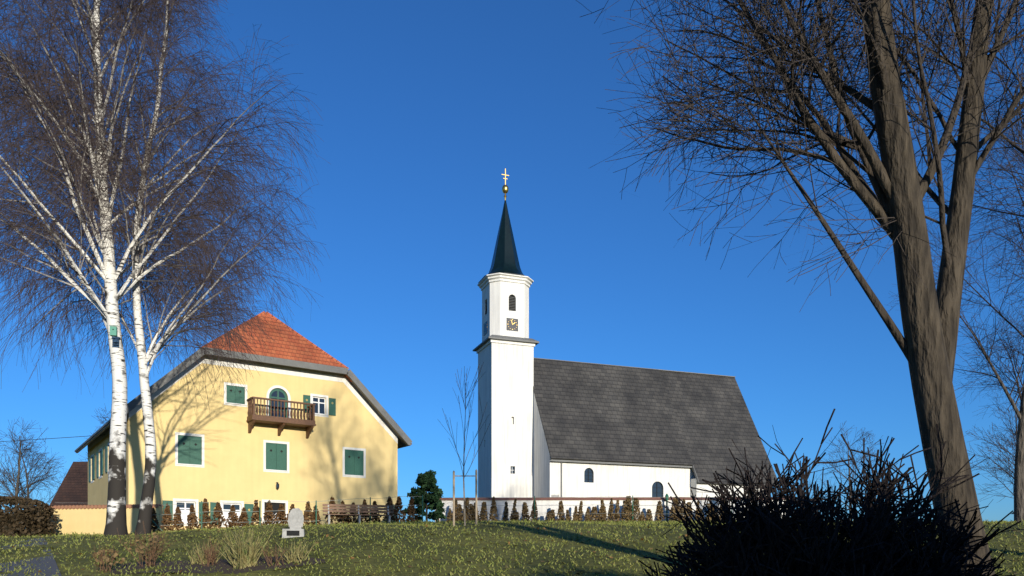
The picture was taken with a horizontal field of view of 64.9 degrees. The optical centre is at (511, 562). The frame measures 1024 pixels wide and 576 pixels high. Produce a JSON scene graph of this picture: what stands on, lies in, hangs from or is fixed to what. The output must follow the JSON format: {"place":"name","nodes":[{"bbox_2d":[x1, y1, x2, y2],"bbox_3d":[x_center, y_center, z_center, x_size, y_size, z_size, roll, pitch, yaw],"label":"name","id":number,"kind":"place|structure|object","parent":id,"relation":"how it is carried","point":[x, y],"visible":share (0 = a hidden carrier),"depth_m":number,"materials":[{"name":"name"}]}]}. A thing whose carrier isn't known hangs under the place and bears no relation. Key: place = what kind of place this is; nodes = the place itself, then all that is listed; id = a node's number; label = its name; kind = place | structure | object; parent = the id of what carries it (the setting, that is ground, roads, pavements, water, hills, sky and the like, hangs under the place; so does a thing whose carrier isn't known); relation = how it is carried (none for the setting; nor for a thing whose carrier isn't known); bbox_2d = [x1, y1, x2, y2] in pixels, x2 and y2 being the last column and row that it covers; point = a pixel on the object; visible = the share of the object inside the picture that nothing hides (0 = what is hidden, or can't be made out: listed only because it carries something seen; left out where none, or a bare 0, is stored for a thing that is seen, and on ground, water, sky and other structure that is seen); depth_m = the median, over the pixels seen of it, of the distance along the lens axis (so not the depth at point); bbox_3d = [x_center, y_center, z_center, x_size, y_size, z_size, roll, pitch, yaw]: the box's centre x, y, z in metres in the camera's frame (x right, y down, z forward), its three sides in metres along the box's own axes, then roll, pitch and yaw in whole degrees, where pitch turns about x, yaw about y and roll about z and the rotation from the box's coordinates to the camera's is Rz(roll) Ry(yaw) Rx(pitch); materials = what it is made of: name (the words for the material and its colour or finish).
{"place":"outdoors","nodes":[
{"label":"outdoors","id":0,"kind":"place"},
{"bbox_2d":[0,538,60,575],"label":"stone slab","id":1,"kind":"structure","parent":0,"point":[49,562],"depth_m":18.20,"materials":[{"name":"stone"}]},
{"bbox_2d":[88,354,397,531],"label":"house","id":2,"kind":"structure","parent":0,"point":[232,470],"depth_m":42.91,"materials":[{"name":"yellow paint"}]},
{"bbox_2d":[75,347,411,452],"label":"roof eaves","id":3,"kind":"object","parent":2,"relation":"attached to","point":[404,440],"depth_m":43.77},
{"bbox_2d":[205,311,351,381],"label":"house roof","id":4,"kind":"structure","parent":2,"relation":"on","point":[297,347],"depth_m":43.98,"materials":[{"name":"orange tile"}]},
{"bbox_2d":[478,342,533,497],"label":"church tower","id":5,"kind":"structure","parent":0,"point":[505,388],"depth_m":75.85,"materials":[{"name":"white paint"}]},
{"bbox_2d":[482,281,528,341],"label":"belfry","id":6,"kind":"object","parent":5,"relation":"on","point":[495,298],"visible":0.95,"depth_m":75.88,"materials":[{"name":"white paint"}]},
{"bbox_2d":[0,518,1023,575],"bbox_3d":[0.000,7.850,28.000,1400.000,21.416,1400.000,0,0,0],"label":"ground","id":7,"kind":"structure","parent":0,"point":[415,561],"depth_m":19.80,"materials":[{"name":"green plant"}]},
{"bbox_2d":[0,495,57,536],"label":"hedge","id":8,"kind":"object","parent":7,"relation":"on","point":[31,518],"visible":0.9,"depth_m":35.44,"materials":[{"name":"brown plant"}]},
{"bbox_2d":[0,416,60,510],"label":"tree","id":9,"kind":"object","parent":7,"relation":"on","point":[20,473],"visible":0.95,"depth_m":77.42,"materials":[{"name":"brown plant"}]},
{"bbox_2d":[0,430,67,508],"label":"tree","id":10,"kind":"object","parent":7,"relation":"on","point":[27,491],"visible":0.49,"depth_m":91.71,"materials":[{"name":"brown plant"}]},
{"bbox_2d":[49,462,87,505],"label":"roof","id":11,"kind":"structure","parent":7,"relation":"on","point":[72,489],"depth_m":60.26,"materials":[{"name":"brown tile"}]},
{"bbox_2d":[78,403,110,461],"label":"tree","id":12,"kind":"object","parent":7,"relation":"on","point":[99,426],"visible":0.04,"depth_m":81.09,"materials":[{"name":"brown plant"}]},
{"bbox_2d":[42,504,162,534],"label":"garden wall","id":13,"kind":"structure","parent":7,"relation":"on","point":[86,519],"depth_m":38.05,"materials":[{"name":"yellow paint"}]},
{"bbox_2d":[0,0,328,535],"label":"birch","id":14,"kind":"object","parent":7,"relation":"on","point":[4,86],"depth_m":27.01,"materials":[{"name":"white plant"}]},
{"bbox_2d":[109,325,117,336],"bbox_3d":[-13.157,-7.674,26.583,0.260,0.380,0.220,0,0,-15],"label":"birdhouse","id":15,"kind":"object","parent":14,"relation":"attached to","point":[113,330],"visible":1,"depth_m":26.53,"materials":[{"name":"teal wood"}]},
{"bbox_2d":[0,0,329,534],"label":"birch","id":16,"kind":"object","parent":7,"relation":"on","point":[211,321],"depth_m":28.41,"materials":[{"name":"plant"}]},
{"bbox_2d":[109,556,325,573],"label":"flower bed soil","id":17,"kind":"structure","parent":7,"relation":"on","point":[226,566],"depth_m":17.19,"materials":[{"name":"brown soil"}]},
{"bbox_2d":[91,521,294,572],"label":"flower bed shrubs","id":18,"kind":"object","parent":17,"relation":"on","point":[151,558],"visible":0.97,"depth_m":17.31,"materials":[{"name":"plant"}]},
{"bbox_2d":[86,532,169,566],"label":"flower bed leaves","id":19,"kind":"object","parent":18,"relation":"attached to","point":[115,554],"visible":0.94,"depth_m":17.18,"materials":[{"name":"brown plant"}]},
{"bbox_2d":[179,526,314,568],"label":"ornamental grass","id":20,"kind":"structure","parent":17,"relation":"on","point":[246,557],"depth_m":17.27,"materials":[{"name":"plant"}]},
{"bbox_2d":[151,496,417,532],"bbox_3d":[-9.881,-2.104,35.497,11.590,1.911,0.801,0,0,-16],"label":"house hedge","id":21,"kind":"object","parent":7,"relation":"on","point":[308,516],"depth_m":35.06,"materials":[{"name":"brown plant"}]},
{"bbox_2d":[152,495,422,529],"bbox_3d":[-9.800,-2.092,35.275,11.908,2.015,0.054,0,0,-16],"label":"house fence","id":22,"kind":"object","parent":7,"relation":"on","point":[370,517],"depth_m":35.23,"materials":[{"name":"green"}]},
{"bbox_2d":[282,508,304,537],"bbox_3d":[-6.160,-1.067,22.817,0.600,1.030,1.582,0,0,-12],"label":"memorial stone","id":23,"kind":"object","parent":7,"relation":"on","point":[295,519],"visible":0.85,"depth_m":23.29,"materials":[{"name":"stone"}]},
{"bbox_2d":[0,435,668,521],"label":"cable and post","id":24,"kind":"object","parent":7,"relation":"on","point":[666,497],"visible":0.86,"depth_m":47.21,"materials":[{"name":"black"}]},
{"bbox_2d":[323,504,394,524],"bbox_3d":[-6.717,-2.076,35.357,3.100,0.978,0.619,0,0,-16],"label":"bench","id":25,"kind":"object","parent":7,"relation":"on","point":[351,508],"visible":0.89,"depth_m":35.44,"materials":[{"name":"brown wood"}]},
{"bbox_2d":[403,470,445,521],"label":"evergreen tree","id":26,"kind":"object","parent":7,"relation":"on","point":[427,480],"depth_m":41.23,"materials":[{"name":"green plant"}]},
{"bbox_2d":[453,469,476,525],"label":"sapling stakes","id":27,"kind":"object","parent":7,"relation":"on","point":[454,475],"visible":0.83,"depth_m":25.73,"materials":[{"name":"brown wood"}]},
{"bbox_2d":[439,362,491,525],"bbox_3d":[-1.568,-3.616,25.650,1.322,5.505,1.682,0,0,-33],"label":"sapling","id":28,"kind":"object","parent":7,"relation":"on","point":[474,455],"visible":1,"depth_m":25.57,"materials":[{"name":"brown plant"}]},
{"bbox_2d":[0,521,1023,575],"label":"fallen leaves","id":29,"kind":"object","parent":7,"relation":"on","point":[426,525],"visible":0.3,"depth_m":20.40,"materials":[{"name":"brown plant"}]},
{"bbox_2d":[436,496,724,521],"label":"hedge shrubs","id":30,"kind":"object","parent":7,"relation":"on","point":[626,512],"depth_m":46.25,"materials":[{"name":"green plant"}]},
{"bbox_2d":[437,496,731,520],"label":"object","id":31,"kind":"structure","parent":7,"relation":"on","point":[632,497],"depth_m":46.17,"materials":[{"name":"green"}]},
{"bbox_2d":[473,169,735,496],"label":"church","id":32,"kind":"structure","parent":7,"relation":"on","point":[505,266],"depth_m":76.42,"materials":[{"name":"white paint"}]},
{"bbox_2d":[435,495,785,521],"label":"churchyard wall","id":33,"kind":"structure","parent":7,"relation":"on","point":[571,503],"depth_m":47.81,"materials":[{"name":"white paint"}]},
{"bbox_2d":[576,0,1023,575],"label":"tree","id":34,"kind":"object","parent":7,"relation":"on","point":[926,342],"visible":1,"depth_m":11.19,"materials":[{"name":"brown plant"}]},
{"bbox_2d":[638,409,1023,575],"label":"bush","id":35,"kind":"object","parent":7,"relation":"on","point":[798,542],"visible":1,"depth_m":9.27,"materials":[{"name":"black plant"}]},
{"bbox_2d":[796,420,884,519],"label":"tree","id":36,"kind":"object","parent":7,"relation":"on","point":[848,463],"visible":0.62,"depth_m":95.64,"materials":[{"name":"brown plant"}]},
{"bbox_2d":[858,0,1023,331],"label":"tree","id":37,"kind":"object","parent":7,"relation":"on","point":[1012,143],"visible":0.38,"depth_m":16.89,"materials":[{"name":"brown plant"}]},
{"bbox_2d":[885,80,1023,521],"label":"tree","id":38,"kind":"object","parent":7,"relation":"on","point":[1019,486],"visible":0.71,"depth_m":30.26,"materials":[{"name":"brown plant"}]},
{"bbox_2d":[966,404,1019,502],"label":"tree","id":39,"kind":"object","parent":7,"relation":"on","point":[1010,475],"visible":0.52,"depth_m":82.75,"materials":[{"name":"brown plant"}]},
{"bbox_2d":[969,415,1017,497],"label":"tree","id":40,"kind":"object","parent":7,"relation":"on","point":[1008,458],"visible":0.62,"depth_m":69.55,"materials":[{"name":"brown plant"}]},
{"bbox_2d":[0,0,1023,528],"label":"sky","id":41,"kind":"structure","parent":0,"point":[424,106],"materials":[{"name":"blue"}]},
{"bbox_2d":[534,395,766,496],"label":"church nave","id":42,"kind":"structure","parent":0,"point":[614,480],"depth_m":74.98,"materials":[{"name":"white paint"}]},
{"bbox_2d":[533,358,777,485],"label":"church roof","id":43,"kind":"structure","parent":42,"relation":"on","point":[604,413],"depth_m":78.89,"materials":[{"name":"grey tile"}]},
{"bbox_2d":[690,478,759,496],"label":"church annex","id":44,"kind":"object","parent":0,"point":[695,484],"visible":0.21,"depth_m":77.21,"materials":[{"name":"white paint"}]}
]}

